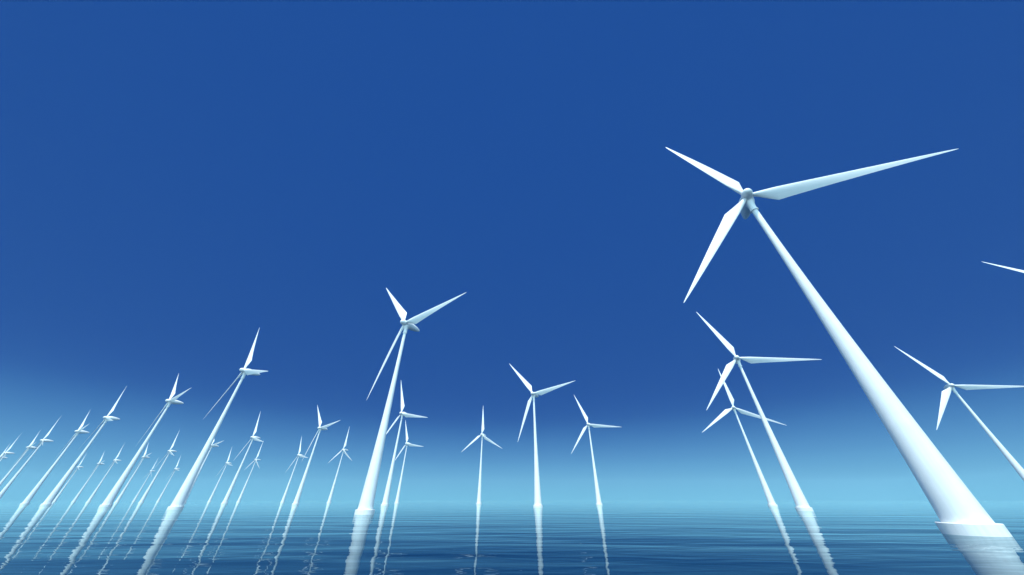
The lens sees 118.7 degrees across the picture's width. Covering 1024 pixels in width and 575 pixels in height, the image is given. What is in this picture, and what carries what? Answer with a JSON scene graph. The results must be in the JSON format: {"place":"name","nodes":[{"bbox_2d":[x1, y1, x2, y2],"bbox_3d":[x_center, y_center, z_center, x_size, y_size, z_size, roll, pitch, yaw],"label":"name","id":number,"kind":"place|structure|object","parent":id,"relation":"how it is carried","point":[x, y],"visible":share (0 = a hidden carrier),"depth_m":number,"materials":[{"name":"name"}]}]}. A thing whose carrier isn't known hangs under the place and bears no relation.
{"place":"outdoors","nodes":[
{"label":"outdoors","id":0,"kind":"place"},
{"bbox_2d":[0,501,1023,574],"bbox_3d":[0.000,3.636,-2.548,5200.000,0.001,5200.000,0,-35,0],"label":"sea","id":1,"kind":"structure","parent":0,"point":[514,538],"depth_m":41.50,"materials":[{"name":"liquid"}]},
{"bbox_2d":[0,434,20,460],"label":"wind turbine","id":2,"kind":"object","parent":1,"relation":"in","point":[5,453],"visible":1,"depth_m":595.84,"materials":[{"name":"paint"}]},
{"bbox_2d":[0,433,38,485],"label":"wind turbine","id":3,"kind":"object","parent":1,"relation":"in","point":[30,446],"visible":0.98,"depth_m":524.67,"materials":[{"name":"paint"}]},
{"bbox_2d":[0,419,58,498],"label":"wind turbine","id":4,"kind":"object","parent":1,"relation":"in","point":[7,486],"visible":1,"depth_m":450.12,"materials":[{"name":"paint"}]},
{"bbox_2d":[20,411,89,503],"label":"wind turbine","id":5,"kind":"object","parent":1,"relation":"in","point":[30,496],"visible":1,"depth_m":382.97,"materials":[{"name":"paint"}]},
{"bbox_2d":[53,458,83,501],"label":"wind turbine","id":6,"kind":"object","parent":1,"relation":"in","point":[58,495],"visible":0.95,"depth_m":824.23,"materials":[{"name":"paint"}]},
{"bbox_2d":[40,386,126,505],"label":"wind turbine","id":7,"kind":"object","parent":1,"relation":"in","point":[50,498],"visible":1,"depth_m":312.87,"materials":[{"name":"paint"}]},
{"bbox_2d":[72,451,104,501],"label":"wind turbine","id":8,"kind":"object","parent":1,"relation":"in","point":[80,491],"visible":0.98,"depth_m":750.50,"materials":[{"name":"paint"}]},
{"bbox_2d":[87,448,121,501],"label":"wind turbine","id":9,"kind":"object","parent":1,"relation":"in","point":[98,486],"visible":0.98,"depth_m":681.01,"materials":[{"name":"paint"}]},
{"bbox_2d":[114,445,150,502],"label":"wind turbine","id":10,"kind":"object","parent":1,"relation":"in","point":[123,491],"visible":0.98,"depth_m":629.81,"materials":[{"name":"paint"}]},
{"bbox_2d":[132,459,157,501],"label":"wind turbine","id":11,"kind":"object","parent":1,"relation":"in","point":[151,470],"visible":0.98,"depth_m":938.12,"materials":[{"name":"paint"}]},
{"bbox_2d":[99,374,191,506],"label":"wind turbine","id":12,"kind":"object","parent":1,"relation":"in","point":[110,498],"visible":0.99,"depth_m":256.01,"materials":[{"name":"paint"}]},
{"bbox_2d":[138,430,179,502],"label":"wind turbine","id":13,"kind":"object","parent":1,"relation":"in","point":[170,451],"visible":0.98,"depth_m":548.70,"materials":[{"name":"paint"}]},
{"bbox_2d":[156,456,180,501],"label":"wind turbine","id":14,"kind":"object","parent":1,"relation":"in","point":[159,498],"visible":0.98,"depth_m":872.69,"materials":[{"name":"paint"}]},
{"bbox_2d":[185,440,221,502],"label":"wind turbine","id":15,"kind":"object","parent":1,"relation":"in","point":[214,445],"visible":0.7,"depth_m":500.14,"materials":[{"name":"paint"}]},
{"bbox_2d":[167,330,266,509],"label":"wind turbine","id":16,"kind":"object","parent":1,"relation":"in","point":[178,502],"visible":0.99,"depth_m":187.31,"materials":[{"name":"paint"}]},
{"bbox_2d":[207,448,232,501],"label":"wind turbine","id":17,"kind":"object","parent":1,"relation":"in","point":[213,492],"visible":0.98,"depth_m":736.26,"materials":[{"name":"paint"}]},
{"bbox_2d":[221,411,262,503],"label":"wind turbine","id":18,"kind":"object","parent":1,"relation":"in","point":[227,496],"visible":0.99,"depth_m":424.13,"materials":[{"name":"paint"}]},
{"bbox_2d":[237,443,262,501],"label":"wind turbine","id":19,"kind":"object","parent":1,"relation":"in","point":[242,492],"visible":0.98,"depth_m":671.24,"materials":[{"name":"paint"}]},
{"bbox_2d":[280,437,307,502],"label":"wind turbine","id":20,"kind":"object","parent":1,"relation":"in","point":[286,490],"visible":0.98,"depth_m":605.62,"materials":[{"name":"paint"}]},
{"bbox_2d":[292,405,339,504],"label":"wind turbine","id":21,"kind":"object","parent":1,"relation":"in","point":[297,497],"visible":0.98,"depth_m":367.46,"materials":[{"name":"paint"}]},
{"bbox_2d":[327,430,350,502],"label":"wind turbine","id":22,"kind":"object","parent":1,"relation":"in","point":[333,486],"visible":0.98,"depth_m":537.95,"materials":[{"name":"paint"}]},
{"bbox_2d":[381,384,427,505],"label":"wind turbine","id":23,"kind":"object","parent":1,"relation":"in","point":[388,487],"visible":0.97,"depth_m":302.10,"materials":[{"name":"paint"}]},
{"bbox_2d":[394,420,423,503],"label":"wind turbine","id":24,"kind":"object","parent":1,"relation":"in","point":[400,482],"visible":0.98,"depth_m":478.06,"materials":[{"name":"paint"}]},
{"bbox_2d":[354,288,464,514],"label":"wind turbine","id":25,"kind":"object","parent":1,"relation":"in","point":[366,504],"visible":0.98,"depth_m":131.12,"materials":[{"name":"paint"}]},
{"bbox_2d":[464,413,500,503],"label":"wind turbine","id":26,"kind":"object","parent":1,"relation":"in","point":[482,434],"visible":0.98,"depth_m":412.39,"materials":[{"name":"paint"}]},
{"bbox_2d":[510,365,573,507],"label":"wind turbine","id":27,"kind":"object","parent":1,"relation":"in","point":[537,498],"visible":0.99,"depth_m":247.01,"materials":[{"name":"paint"}]},
{"bbox_2d":[572,397,617,504],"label":"wind turbine","id":28,"kind":"object","parent":1,"relation":"in","point":[598,497],"visible":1,"depth_m":356.83,"materials":[{"name":"paint"}]},
{"bbox_2d":[703,369,784,505],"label":"wind turbine","id":29,"kind":"object","parent":1,"relation":"in","point":[769,497],"visible":0.99,"depth_m":285.64,"materials":[{"name":"paint"}]},
{"bbox_2d":[697,313,821,510],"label":"wind turbine","id":30,"kind":"object","parent":1,"relation":"in","point":[800,501],"visible":0.99,"depth_m":178.76,"materials":[{"name":"paint"}]},
{"bbox_2d":[666,147,1012,536],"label":"wind turbine","id":31,"kind":"object","parent":1,"relation":"in","point":[958,508],"visible":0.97,"depth_m":58.53,"materials":[{"name":"paint"}]},
{"bbox_2d":[894,346,1023,480],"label":"wind turbine","id":32,"kind":"object","parent":1,"relation":"in","point":[945,396],"visible":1,"depth_m":237.58,"materials":[{"name":"paint"}]},
{"bbox_2d":[984,262,1023,272],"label":"wind turbine","id":33,"kind":"object","parent":1,"relation":"in","point":[1018,270],"visible":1,"depth_m":159.94,"materials":[{"name":"paint"}]},
{"bbox_2d":[0,0,1023,500],"label":"sky","id":34,"kind":"structure","parent":0,"point":[181,181],"materials":[{"name":"blue"}]}
]}

